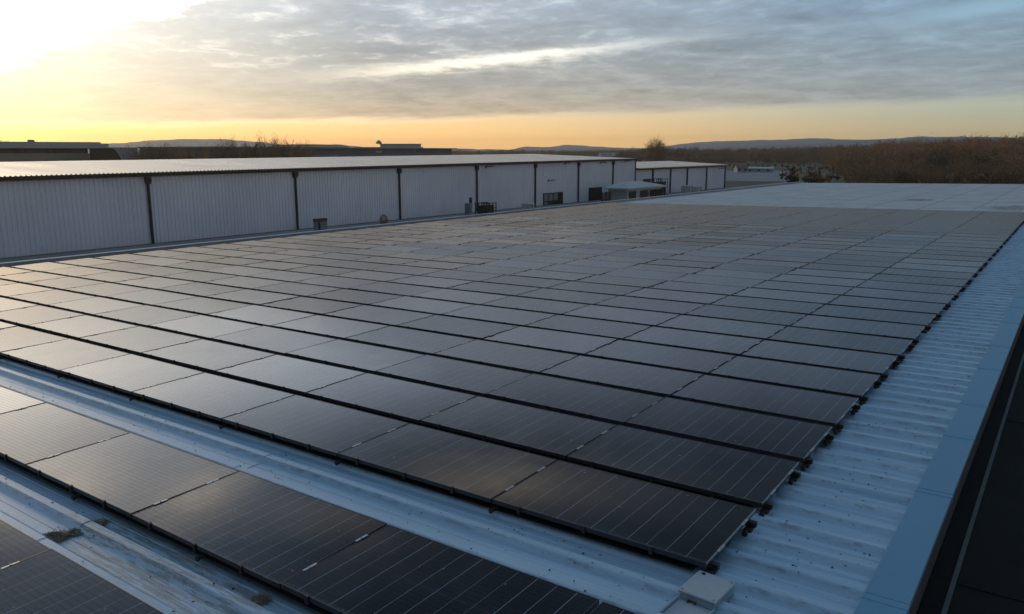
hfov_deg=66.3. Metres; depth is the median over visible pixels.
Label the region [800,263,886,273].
solar panel
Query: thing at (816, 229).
solar panel
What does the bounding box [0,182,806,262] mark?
service yard
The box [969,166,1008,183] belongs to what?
bare tree
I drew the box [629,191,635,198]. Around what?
window
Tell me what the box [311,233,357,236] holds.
solar panel
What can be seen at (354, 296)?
solar panel
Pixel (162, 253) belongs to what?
solar panel
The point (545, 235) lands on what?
solar panel
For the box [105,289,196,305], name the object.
solar panel
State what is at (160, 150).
bare bush
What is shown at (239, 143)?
hills
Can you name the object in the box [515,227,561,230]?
solar panel
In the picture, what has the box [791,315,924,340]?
solar panel
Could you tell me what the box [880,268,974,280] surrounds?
solar panel
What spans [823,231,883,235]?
solar panel
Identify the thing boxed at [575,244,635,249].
solar panel
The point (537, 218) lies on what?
solar panel
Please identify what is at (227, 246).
solar panel
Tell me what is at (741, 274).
solar panel
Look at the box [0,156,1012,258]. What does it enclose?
ground
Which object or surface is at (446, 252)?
solar panel
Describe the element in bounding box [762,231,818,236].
solar panel
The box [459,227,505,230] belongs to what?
solar panel
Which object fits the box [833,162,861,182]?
bare tree
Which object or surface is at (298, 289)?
solar panel
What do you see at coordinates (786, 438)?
solar panel
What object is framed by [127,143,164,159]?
bare bush
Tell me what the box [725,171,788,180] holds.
car park
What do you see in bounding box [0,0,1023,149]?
sky
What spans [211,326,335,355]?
solar panel
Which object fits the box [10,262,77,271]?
solar panel
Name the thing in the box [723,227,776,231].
solar panel
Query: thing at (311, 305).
solar panel
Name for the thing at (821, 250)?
solar panel
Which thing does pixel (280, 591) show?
mounting rack
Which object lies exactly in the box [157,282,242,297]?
solar panel
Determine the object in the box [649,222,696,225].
solar panel
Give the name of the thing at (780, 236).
solar panel
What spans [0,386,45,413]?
solar panel
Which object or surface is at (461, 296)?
solar panel
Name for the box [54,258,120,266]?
solar panel
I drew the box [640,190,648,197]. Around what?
window
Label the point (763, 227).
solar panel
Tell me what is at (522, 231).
solar panel
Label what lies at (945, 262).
solar panel
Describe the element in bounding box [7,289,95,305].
solar panel
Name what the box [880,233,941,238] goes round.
solar panel
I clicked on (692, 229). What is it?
solar panel
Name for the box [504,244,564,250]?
solar panel
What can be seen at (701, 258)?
solar panel
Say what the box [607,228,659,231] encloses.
solar panel
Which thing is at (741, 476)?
solar panel
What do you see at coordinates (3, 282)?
solar panel
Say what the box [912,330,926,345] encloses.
mounting rack
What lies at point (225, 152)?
bare tree
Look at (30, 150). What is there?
flat roofed hall
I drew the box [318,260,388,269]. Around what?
solar panel
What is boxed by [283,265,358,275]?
solar panel
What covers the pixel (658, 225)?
solar panel
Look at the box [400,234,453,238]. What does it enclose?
solar panel
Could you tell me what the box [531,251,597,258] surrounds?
solar panel
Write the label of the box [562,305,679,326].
solar panel
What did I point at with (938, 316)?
mounting rack
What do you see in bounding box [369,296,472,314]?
solar panel
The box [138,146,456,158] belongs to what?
dark industrial shed
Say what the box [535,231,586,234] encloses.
solar panel
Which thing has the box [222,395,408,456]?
solar panel
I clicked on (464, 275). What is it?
solar panel
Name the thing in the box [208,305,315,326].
solar panel
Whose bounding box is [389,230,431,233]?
solar panel
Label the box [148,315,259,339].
solar panel
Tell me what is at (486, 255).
solar panel
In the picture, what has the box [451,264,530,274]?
solar panel
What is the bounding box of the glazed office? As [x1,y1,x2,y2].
[363,140,422,147]
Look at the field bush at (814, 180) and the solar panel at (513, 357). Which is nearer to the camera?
the solar panel at (513, 357)
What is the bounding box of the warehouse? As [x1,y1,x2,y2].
[0,154,650,257]
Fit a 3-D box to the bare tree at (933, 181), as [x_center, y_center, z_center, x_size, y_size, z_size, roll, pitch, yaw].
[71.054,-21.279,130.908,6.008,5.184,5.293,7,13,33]
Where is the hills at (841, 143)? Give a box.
[457,136,1023,155]
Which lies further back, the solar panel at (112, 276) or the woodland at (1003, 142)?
the woodland at (1003, 142)
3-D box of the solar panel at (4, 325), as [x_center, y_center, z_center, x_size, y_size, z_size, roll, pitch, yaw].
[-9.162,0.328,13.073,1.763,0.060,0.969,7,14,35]
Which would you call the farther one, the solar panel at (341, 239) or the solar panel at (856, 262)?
the solar panel at (341, 239)
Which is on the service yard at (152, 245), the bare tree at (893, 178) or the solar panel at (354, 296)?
the bare tree at (893, 178)
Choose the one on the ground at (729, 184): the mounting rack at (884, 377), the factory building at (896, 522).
the factory building at (896, 522)
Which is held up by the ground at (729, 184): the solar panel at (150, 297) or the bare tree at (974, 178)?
the bare tree at (974, 178)
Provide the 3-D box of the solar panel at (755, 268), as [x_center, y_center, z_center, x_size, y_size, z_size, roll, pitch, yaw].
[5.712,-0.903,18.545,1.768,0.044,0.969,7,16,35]
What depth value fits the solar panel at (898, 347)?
11.18 m
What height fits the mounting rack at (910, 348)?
0.112 m
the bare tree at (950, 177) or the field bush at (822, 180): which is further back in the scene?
the field bush at (822, 180)
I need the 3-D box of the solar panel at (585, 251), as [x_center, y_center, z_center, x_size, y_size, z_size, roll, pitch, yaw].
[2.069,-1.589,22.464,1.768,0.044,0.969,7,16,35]
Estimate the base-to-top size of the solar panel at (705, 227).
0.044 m
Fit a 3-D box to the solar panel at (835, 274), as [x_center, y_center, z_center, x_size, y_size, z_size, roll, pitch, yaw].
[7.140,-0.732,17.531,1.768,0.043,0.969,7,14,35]
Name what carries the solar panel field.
on the mounting rack
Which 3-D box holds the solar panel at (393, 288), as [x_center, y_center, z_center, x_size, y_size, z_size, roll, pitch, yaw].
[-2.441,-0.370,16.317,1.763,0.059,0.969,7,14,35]
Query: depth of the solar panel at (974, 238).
24.42 m
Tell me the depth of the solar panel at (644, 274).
17.81 m
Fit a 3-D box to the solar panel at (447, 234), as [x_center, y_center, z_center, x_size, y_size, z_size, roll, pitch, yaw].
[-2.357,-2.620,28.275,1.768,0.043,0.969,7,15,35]
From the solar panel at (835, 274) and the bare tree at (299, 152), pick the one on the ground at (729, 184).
the bare tree at (299, 152)
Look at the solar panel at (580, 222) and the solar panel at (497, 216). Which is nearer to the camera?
the solar panel at (580, 222)
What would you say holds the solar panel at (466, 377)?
on the mounting rack at (808, 462)
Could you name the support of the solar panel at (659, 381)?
on the mounting rack at (840, 427)
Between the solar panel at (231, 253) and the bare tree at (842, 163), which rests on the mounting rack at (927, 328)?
the solar panel at (231, 253)
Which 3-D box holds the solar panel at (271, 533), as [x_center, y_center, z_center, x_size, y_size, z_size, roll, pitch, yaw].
[-1.890,1.593,5.811,1.763,0.059,0.969,7,14,35]
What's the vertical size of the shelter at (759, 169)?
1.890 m
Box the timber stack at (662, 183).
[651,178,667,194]
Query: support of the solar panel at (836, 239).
on the mounting rack
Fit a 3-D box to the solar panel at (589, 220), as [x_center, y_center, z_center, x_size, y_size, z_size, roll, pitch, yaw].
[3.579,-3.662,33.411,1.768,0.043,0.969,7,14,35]
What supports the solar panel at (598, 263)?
on the mounting rack
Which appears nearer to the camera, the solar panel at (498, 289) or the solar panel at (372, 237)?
the solar panel at (498, 289)
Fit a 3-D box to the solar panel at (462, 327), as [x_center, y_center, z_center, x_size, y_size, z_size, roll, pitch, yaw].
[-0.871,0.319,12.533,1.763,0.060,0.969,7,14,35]
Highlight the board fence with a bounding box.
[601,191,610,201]
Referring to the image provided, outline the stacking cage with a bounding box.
[475,202,496,213]
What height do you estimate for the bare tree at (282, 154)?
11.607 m
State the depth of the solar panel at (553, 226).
30.79 m
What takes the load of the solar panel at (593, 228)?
on the mounting rack
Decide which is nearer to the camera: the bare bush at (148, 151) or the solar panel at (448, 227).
the solar panel at (448, 227)
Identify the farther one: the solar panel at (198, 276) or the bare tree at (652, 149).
the bare tree at (652, 149)
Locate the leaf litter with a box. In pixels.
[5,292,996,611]
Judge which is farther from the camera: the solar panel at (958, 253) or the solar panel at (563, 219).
the solar panel at (563, 219)
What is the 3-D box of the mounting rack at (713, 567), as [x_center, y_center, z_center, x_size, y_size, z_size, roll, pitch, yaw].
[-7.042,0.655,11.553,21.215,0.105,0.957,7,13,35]
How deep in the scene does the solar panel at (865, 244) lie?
22.79 m
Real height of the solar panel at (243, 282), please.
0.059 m
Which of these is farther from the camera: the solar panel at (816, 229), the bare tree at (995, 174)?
the bare tree at (995, 174)
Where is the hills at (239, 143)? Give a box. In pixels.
[88,136,1018,152]
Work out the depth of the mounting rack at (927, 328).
12.19 m
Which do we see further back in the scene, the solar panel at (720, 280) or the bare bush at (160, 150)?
the bare bush at (160, 150)
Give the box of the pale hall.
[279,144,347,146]
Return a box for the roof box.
[659,570,735,613]
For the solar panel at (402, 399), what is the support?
on the mounting rack at (767, 507)
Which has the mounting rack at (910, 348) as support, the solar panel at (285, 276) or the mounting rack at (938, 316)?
the solar panel at (285, 276)
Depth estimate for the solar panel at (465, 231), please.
29.19 m
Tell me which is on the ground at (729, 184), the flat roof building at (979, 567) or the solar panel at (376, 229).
the flat roof building at (979, 567)
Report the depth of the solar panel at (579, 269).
18.80 m
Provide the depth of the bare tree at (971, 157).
184.53 m
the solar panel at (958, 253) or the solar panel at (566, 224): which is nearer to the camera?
the solar panel at (958, 253)
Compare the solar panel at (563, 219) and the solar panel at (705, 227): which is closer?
the solar panel at (705, 227)
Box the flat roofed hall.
[0,140,108,161]
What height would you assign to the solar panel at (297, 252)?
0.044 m
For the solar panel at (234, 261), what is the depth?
21.21 m
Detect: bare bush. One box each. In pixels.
[120,144,156,159]
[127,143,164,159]
[146,143,178,159]
[152,142,190,158]
[162,142,193,158]
[183,143,218,158]
[194,140,222,158]
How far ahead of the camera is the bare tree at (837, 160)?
224.29 m
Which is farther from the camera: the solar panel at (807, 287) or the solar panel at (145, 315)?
the solar panel at (807, 287)
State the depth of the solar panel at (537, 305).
14.24 m
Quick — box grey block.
[106,147,137,159]
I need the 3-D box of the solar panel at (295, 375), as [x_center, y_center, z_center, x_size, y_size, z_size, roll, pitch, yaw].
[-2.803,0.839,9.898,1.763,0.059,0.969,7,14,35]
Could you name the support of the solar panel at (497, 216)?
on the mounting rack
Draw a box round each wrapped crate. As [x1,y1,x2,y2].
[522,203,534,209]
[681,185,692,193]
[693,186,701,191]
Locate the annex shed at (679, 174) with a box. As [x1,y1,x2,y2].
[636,161,726,192]
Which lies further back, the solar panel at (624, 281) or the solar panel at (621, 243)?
the solar panel at (621, 243)
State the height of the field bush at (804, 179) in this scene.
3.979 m
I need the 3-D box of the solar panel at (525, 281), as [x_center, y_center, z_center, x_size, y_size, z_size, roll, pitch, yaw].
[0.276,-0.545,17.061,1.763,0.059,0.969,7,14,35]
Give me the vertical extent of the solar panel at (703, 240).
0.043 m
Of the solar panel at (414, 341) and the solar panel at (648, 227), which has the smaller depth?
the solar panel at (414, 341)
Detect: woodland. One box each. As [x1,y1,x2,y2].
[611,143,869,164]
[818,132,1023,174]
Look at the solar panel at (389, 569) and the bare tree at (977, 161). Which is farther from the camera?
the bare tree at (977, 161)
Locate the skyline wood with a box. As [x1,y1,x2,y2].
[123,146,630,158]
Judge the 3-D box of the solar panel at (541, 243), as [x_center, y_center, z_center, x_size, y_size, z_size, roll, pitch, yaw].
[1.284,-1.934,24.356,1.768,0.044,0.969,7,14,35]
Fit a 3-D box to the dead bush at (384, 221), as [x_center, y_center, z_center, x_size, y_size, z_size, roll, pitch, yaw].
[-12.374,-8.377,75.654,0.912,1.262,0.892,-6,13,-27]
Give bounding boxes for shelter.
[89,148,120,160]
[747,167,773,171]
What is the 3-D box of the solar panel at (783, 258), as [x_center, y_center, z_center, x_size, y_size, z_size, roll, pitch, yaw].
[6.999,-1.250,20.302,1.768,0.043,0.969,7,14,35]
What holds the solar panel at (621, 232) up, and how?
on the mounting rack
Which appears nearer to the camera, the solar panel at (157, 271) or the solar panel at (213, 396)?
the solar panel at (213, 396)
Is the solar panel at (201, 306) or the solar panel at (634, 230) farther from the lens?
the solar panel at (634, 230)
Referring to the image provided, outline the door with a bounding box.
[588,187,601,200]
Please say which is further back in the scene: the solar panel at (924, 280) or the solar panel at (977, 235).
the solar panel at (977, 235)
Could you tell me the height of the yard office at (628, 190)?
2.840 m
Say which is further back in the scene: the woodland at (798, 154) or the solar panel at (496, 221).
the woodland at (798, 154)
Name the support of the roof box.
on the factory building at (896, 522)
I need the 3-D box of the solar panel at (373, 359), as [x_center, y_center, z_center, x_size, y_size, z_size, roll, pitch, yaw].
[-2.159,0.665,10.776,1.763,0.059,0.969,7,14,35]
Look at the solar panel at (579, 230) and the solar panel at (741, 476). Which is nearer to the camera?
the solar panel at (741, 476)
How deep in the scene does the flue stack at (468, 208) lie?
85.62 m
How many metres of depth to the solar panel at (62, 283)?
17.68 m
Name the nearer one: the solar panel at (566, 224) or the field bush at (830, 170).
the solar panel at (566, 224)
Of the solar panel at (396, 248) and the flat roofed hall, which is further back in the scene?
the flat roofed hall
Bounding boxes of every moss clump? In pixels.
[44,527,70,542]
[60,518,111,537]
[248,591,273,606]
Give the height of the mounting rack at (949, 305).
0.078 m
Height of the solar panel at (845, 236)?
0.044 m
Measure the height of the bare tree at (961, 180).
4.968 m
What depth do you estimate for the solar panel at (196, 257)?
22.25 m
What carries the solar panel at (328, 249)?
on the mounting rack at (949, 305)
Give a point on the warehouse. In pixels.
(47, 207)
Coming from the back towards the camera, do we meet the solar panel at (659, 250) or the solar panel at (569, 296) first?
the solar panel at (659, 250)
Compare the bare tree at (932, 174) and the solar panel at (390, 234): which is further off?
the bare tree at (932, 174)
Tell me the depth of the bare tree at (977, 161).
171.36 m
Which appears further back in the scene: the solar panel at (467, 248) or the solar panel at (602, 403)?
the solar panel at (467, 248)
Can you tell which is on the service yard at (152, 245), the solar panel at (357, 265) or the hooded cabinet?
the hooded cabinet
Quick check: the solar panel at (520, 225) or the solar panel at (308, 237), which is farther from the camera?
the solar panel at (520, 225)
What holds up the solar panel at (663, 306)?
on the mounting rack at (915, 342)
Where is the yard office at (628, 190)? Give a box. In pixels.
[605,181,666,200]
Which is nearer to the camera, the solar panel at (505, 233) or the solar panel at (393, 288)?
the solar panel at (393, 288)
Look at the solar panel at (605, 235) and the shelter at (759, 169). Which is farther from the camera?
the shelter at (759, 169)
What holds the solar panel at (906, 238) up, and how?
on the mounting rack
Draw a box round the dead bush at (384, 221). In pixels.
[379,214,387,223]
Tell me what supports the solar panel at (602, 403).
on the mounting rack at (808, 462)
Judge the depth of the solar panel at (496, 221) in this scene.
33.67 m
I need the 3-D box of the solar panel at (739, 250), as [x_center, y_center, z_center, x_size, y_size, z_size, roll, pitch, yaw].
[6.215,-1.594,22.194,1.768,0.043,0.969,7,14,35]
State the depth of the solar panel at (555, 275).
17.89 m
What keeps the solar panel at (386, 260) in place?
on the mounting rack at (938, 316)
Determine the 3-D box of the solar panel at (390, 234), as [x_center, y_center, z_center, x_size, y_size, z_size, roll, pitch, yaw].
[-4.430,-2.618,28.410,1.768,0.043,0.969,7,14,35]
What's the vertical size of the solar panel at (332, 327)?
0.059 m
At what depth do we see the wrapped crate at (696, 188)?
134.60 m
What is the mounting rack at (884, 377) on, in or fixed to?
on the factory building at (896, 522)
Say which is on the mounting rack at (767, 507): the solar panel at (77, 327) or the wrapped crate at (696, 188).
the solar panel at (77, 327)
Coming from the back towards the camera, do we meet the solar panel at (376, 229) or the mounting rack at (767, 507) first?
the solar panel at (376, 229)
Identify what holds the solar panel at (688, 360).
on the mounting rack at (863, 400)
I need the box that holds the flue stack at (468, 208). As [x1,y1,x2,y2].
[465,197,472,215]
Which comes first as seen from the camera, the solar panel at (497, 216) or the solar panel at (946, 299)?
the solar panel at (946, 299)
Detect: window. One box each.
[543,192,562,204]
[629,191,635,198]
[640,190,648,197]
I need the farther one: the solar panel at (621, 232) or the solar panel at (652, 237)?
the solar panel at (621, 232)
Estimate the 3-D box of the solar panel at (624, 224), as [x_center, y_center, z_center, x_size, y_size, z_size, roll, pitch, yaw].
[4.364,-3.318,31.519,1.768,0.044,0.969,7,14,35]
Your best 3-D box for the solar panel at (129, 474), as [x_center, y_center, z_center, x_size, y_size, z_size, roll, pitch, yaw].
[-3.319,1.422,6.824,1.763,0.059,0.969,7,14,35]
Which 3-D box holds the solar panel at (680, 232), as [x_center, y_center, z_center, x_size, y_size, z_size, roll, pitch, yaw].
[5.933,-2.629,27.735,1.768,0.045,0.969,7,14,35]
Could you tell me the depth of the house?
742.01 m
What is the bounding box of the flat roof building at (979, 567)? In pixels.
[917,324,1023,613]
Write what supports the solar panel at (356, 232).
on the mounting rack
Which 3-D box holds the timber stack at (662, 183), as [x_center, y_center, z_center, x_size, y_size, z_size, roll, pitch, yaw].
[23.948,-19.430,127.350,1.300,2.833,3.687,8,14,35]
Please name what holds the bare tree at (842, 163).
on the ground at (729, 184)
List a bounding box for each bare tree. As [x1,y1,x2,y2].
[210,138,245,158]
[227,136,250,157]
[240,142,271,157]
[252,136,281,157]
[268,137,291,157]
[284,139,311,157]
[291,141,317,156]
[645,134,668,160]
[823,150,850,174]
[833,156,853,180]
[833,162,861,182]
[837,160,865,181]
[837,163,878,182]
[851,163,882,182]
[864,160,894,182]
[880,164,901,182]
[887,169,906,182]
[889,166,918,182]
[902,164,931,182]
[914,164,947,183]
[918,165,951,183]
[936,167,968,183]
[940,170,963,183]
[943,157,961,179]
[951,167,987,183]
[958,147,988,180]
[960,164,999,183]
[962,150,1004,170]
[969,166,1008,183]
[977,161,1022,183]
[995,165,1023,183]
[1006,162,1023,182]
[1006,170,1023,183]
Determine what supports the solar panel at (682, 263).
on the mounting rack
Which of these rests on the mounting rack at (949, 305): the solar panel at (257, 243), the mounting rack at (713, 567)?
the solar panel at (257, 243)
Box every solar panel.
[0,267,33,275]
[0,271,67,283]
[0,279,16,284]
[0,283,54,297]
[0,297,36,311]
[0,305,84,326]
[0,321,16,328]
[0,326,68,351]
[0,338,129,372]
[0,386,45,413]
[0,403,129,467]
[0,519,49,568]
[0,549,163,613]
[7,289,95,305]
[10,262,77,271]
[26,277,106,289]
[26,432,237,517]
[27,315,136,339]
[41,266,111,277]
[48,297,141,315]
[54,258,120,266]
[59,354,203,393]
[63,282,146,297]
[76,271,152,282]
[79,326,200,354]
[86,262,152,271]
[94,254,155,261]
[94,305,198,326]
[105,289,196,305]
[114,276,194,289]
[121,266,193,276]
[127,257,192,265]
[132,250,192,257]
[132,372,294,420]
[132,471,386,588]
[141,339,275,372]
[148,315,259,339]
[153,297,249,315]
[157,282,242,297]
[160,271,235,282]
[162,261,233,270]
[164,253,226,261]
[167,247,225,253]
[199,250,259,256]
[200,243,254,249]
[200,257,266,265]
[202,265,276,276]
[203,276,284,289]
[205,289,299,305]
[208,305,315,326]
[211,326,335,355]
[215,354,365,394]
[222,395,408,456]
[228,240,281,245]
[232,246,290,252]
[236,253,301,260]
[240,261,311,270]
[245,270,325,281]
[252,282,342,296]
[256,238,307,242]
[260,297,362,315]
[261,243,317,248]
[270,249,332,256]
[271,315,387,339]
[275,256,344,265]
[281,525,598,613]
[283,235,333,239]
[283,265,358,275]
[286,339,423,373]
[293,240,345,245]
[294,275,380,288]
[298,246,355,252]
[306,373,475,422]
[307,252,373,260]
[307,289,402,304]
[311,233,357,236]
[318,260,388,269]
[319,237,370,242]
[323,305,434,326]
[327,243,383,248]
[331,230,378,234]
[332,270,414,281]
[337,249,399,255]
[338,423,556,502]
[342,235,390,239]
[345,326,475,355]
[348,282,440,295]
[350,256,420,264]
[352,240,405,244]
[354,228,401,231]
[364,232,414,236]
[367,265,444,275]
[368,245,425,251]
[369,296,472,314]
[376,237,429,241]
[376,355,530,396]
[377,226,418,229]
[380,252,445,259]
[386,275,474,288]
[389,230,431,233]
[395,242,447,247]
[396,224,438,227]
[397,315,518,339]
[398,260,473,269]
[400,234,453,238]
[408,228,454,231]
[409,248,473,255]
[410,288,508,304]
[415,222,454,225]
[419,239,473,244]
[420,269,503,281]
[420,396,616,458]
[422,232,472,236]
[425,225,470,228]
[427,256,497,264]
[433,220,467,223]
[434,339,578,373]
[437,245,496,251]
[440,236,490,241]
[441,229,490,233]
[441,305,556,326]
[445,223,487,226]
[447,219,485,221]
[447,281,540,295]
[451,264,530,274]
[455,251,521,259]
[458,233,512,238]
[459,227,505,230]
[459,241,516,247]
[462,217,502,219]
[463,222,504,224]
[478,231,530,235]
[478,239,536,243]
[479,220,520,222]
[479,248,544,254]
[479,259,555,269]
[479,275,568,287]
[480,216,512,217]
[481,225,521,228]
[481,296,588,314]
[483,326,617,355]
[486,373,664,424]
[492,460,755,567]
[495,218,535,220]
[497,229,547,232]
[498,223,536,226]
[500,236,555,240]
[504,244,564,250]
[505,255,576,263]
[508,217,545,219]
[510,269,594,280]
[513,221,551,224]
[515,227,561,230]
[516,288,616,304]
[519,233,572,237]
[525,220,566,222]
[525,241,582,246]
[525,315,650,339]
[530,225,577,228]
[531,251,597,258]
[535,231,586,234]
[536,264,617,274]
[539,218,581,220]
[540,355,703,396]
[542,238,599,243]
[546,223,592,225]
[548,281,643,295]
[551,247,618,254]
[553,229,604,232]
[560,235,616,240]
[561,221,605,223]
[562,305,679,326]
[563,259,639,267]
[567,425,798,506]
[568,226,617,230]
[575,219,618,221]
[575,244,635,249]
[576,275,666,287]
[577,233,632,237]
[585,224,629,227]
[585,340,735,374]
[586,255,657,263]
[590,241,648,246]
[590,602,635,613]
[594,296,705,314]
[595,231,648,234]
[598,222,642,225]
[601,268,687,280]
[606,250,676,258]
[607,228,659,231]
[608,238,667,243]
[610,221,654,223]
[623,235,681,240]
[623,288,727,304]
[624,247,691,254]
[624,326,762,355]
[625,264,706,273]
[625,397,831,461]
[626,226,674,229]
[637,224,685,227]
[640,232,694,237]
[642,243,707,249]
[643,259,722,268]
[648,281,747,295]
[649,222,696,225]
[651,230,706,234]
[656,315,786,339]
[658,241,720,246]
[663,254,739,262]
[667,228,716,231]
[671,238,733,242]
[671,274,765,287]
[671,374,858,426]
[677,225,729,229]
[680,250,753,258]
[685,235,744,239]
[685,304,806,325]
[689,224,739,226]
[694,268,781,279]
[699,232,756,236]
[699,247,765,253]
[709,356,879,397]
[710,295,824,314]
[711,243,778,249]
[711,263,796,273]
[713,230,764,233]
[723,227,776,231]
[727,240,789,245]
[729,259,808,267]
[732,288,839,304]
[736,225,785,228]
[738,237,799,242]
[741,340,897,375]
[742,254,821,262]
[750,234,809,239]
[751,280,853,295]
[759,250,832,257]
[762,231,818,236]
[768,326,912,356]
[769,274,865,286]
[771,229,827,233]
[771,246,841,253]
[782,227,834,230]
[784,243,851,249]
[785,268,876,279]
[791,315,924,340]
[794,240,860,245]
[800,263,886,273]
[803,237,868,241]
[810,304,935,326]
[813,234,875,238]
[813,258,896,267]
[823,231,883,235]
[825,254,904,261]
[828,295,945,314]
[833,229,888,232]
[835,250,912,257]
[843,287,953,304]
[845,246,919,252]
[854,242,925,248]
[857,280,961,295]
[865,239,931,244]
[869,274,968,287]
[872,236,937,241]
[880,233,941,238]
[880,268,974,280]
[887,231,946,235]
[889,262,979,274]
[900,258,984,267]
[907,253,988,262]
[915,249,993,257]
[922,245,996,252]
[929,242,1000,249]
[934,239,1003,244]
[939,236,1006,241]
[944,233,1009,238]
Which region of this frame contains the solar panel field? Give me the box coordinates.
[491,203,1023,235]
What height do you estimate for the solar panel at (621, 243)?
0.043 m
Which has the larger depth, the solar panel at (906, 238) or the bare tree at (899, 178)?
the bare tree at (899, 178)
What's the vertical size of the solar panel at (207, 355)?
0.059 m
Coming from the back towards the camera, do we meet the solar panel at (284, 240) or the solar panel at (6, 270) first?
the solar panel at (284, 240)
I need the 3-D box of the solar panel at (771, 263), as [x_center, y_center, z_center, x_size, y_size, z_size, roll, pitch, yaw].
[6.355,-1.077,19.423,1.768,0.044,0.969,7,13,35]
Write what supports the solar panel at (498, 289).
on the mounting rack at (915, 342)
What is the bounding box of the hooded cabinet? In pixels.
[313,218,326,230]
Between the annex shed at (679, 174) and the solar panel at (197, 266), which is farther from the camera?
the annex shed at (679, 174)
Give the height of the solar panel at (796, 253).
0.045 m
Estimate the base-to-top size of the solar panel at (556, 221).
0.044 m
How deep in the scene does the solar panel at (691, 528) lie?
5.88 m
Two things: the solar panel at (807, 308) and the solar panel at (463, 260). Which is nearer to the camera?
the solar panel at (807, 308)
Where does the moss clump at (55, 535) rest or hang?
on the factory building at (896, 522)
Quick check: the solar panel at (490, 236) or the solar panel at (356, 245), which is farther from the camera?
the solar panel at (490, 236)
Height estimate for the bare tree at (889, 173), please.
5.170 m
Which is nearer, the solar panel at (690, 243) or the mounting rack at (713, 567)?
the mounting rack at (713, 567)
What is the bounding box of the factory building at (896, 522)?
[0,182,1023,613]
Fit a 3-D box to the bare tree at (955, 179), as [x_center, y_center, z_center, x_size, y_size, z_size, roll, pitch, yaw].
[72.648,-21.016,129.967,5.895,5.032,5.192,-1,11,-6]
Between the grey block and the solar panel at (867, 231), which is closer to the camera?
the solar panel at (867, 231)
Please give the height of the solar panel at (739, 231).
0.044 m
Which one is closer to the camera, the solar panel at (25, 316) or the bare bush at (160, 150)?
the solar panel at (25, 316)
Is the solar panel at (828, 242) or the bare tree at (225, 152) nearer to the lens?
the solar panel at (828, 242)
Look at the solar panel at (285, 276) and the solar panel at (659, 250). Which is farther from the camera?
the solar panel at (659, 250)
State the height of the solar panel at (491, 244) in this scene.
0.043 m
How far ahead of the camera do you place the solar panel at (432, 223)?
32.98 m
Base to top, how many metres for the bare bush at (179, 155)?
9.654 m
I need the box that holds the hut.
[733,163,747,172]
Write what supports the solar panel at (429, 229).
on the mounting rack
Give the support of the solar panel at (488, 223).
on the mounting rack
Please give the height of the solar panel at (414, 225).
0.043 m
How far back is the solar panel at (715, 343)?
11.31 m
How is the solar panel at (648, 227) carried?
on the mounting rack
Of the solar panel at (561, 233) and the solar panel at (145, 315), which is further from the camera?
the solar panel at (561, 233)
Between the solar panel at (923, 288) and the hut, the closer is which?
the solar panel at (923, 288)
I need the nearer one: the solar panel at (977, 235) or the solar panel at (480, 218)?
the solar panel at (977, 235)
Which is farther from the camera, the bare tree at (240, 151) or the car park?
the car park
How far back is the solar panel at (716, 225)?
30.35 m
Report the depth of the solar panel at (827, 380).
9.41 m
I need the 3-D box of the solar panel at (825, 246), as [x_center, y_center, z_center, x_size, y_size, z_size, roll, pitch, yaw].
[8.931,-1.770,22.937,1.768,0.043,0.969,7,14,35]
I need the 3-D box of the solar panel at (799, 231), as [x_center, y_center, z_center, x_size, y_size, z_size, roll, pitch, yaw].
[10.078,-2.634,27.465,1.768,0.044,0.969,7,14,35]
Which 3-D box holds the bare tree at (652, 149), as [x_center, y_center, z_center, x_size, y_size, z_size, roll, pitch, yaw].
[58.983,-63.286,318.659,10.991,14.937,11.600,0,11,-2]
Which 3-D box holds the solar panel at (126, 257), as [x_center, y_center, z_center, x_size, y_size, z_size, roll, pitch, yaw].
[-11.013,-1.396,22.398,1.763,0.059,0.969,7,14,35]
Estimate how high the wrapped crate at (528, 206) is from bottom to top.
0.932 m
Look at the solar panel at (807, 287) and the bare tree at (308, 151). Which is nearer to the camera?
the solar panel at (807, 287)
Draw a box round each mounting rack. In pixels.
[0,354,756,574]
[0,456,333,613]
[1,321,800,516]
[3,297,833,470]
[6,280,860,434]
[321,315,881,404]
[880,361,899,381]
[897,344,914,361]
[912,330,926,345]
[925,318,937,331]
[936,307,947,319]
[945,298,955,308]
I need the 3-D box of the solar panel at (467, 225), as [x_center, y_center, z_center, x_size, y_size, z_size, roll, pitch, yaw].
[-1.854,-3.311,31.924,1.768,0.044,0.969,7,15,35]
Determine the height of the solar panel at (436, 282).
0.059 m
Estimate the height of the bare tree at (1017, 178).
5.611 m
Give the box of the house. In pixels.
[598,153,616,156]
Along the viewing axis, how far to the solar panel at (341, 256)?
21.96 m
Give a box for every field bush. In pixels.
[787,167,801,182]
[799,169,811,182]
[807,170,818,182]
[812,166,830,182]
[825,166,836,181]
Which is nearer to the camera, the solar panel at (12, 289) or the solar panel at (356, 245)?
the solar panel at (12, 289)
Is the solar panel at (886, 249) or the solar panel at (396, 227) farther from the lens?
the solar panel at (396, 227)
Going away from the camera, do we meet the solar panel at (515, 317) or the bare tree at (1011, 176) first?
the solar panel at (515, 317)
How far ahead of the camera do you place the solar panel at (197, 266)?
20.33 m
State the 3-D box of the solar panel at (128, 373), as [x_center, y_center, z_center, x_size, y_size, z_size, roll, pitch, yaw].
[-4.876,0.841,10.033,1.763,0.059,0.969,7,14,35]
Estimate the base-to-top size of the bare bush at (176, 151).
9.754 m
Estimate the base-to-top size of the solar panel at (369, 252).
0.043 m
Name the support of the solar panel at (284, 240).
on the mounting rack
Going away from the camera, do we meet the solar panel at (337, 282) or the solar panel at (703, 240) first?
the solar panel at (337, 282)

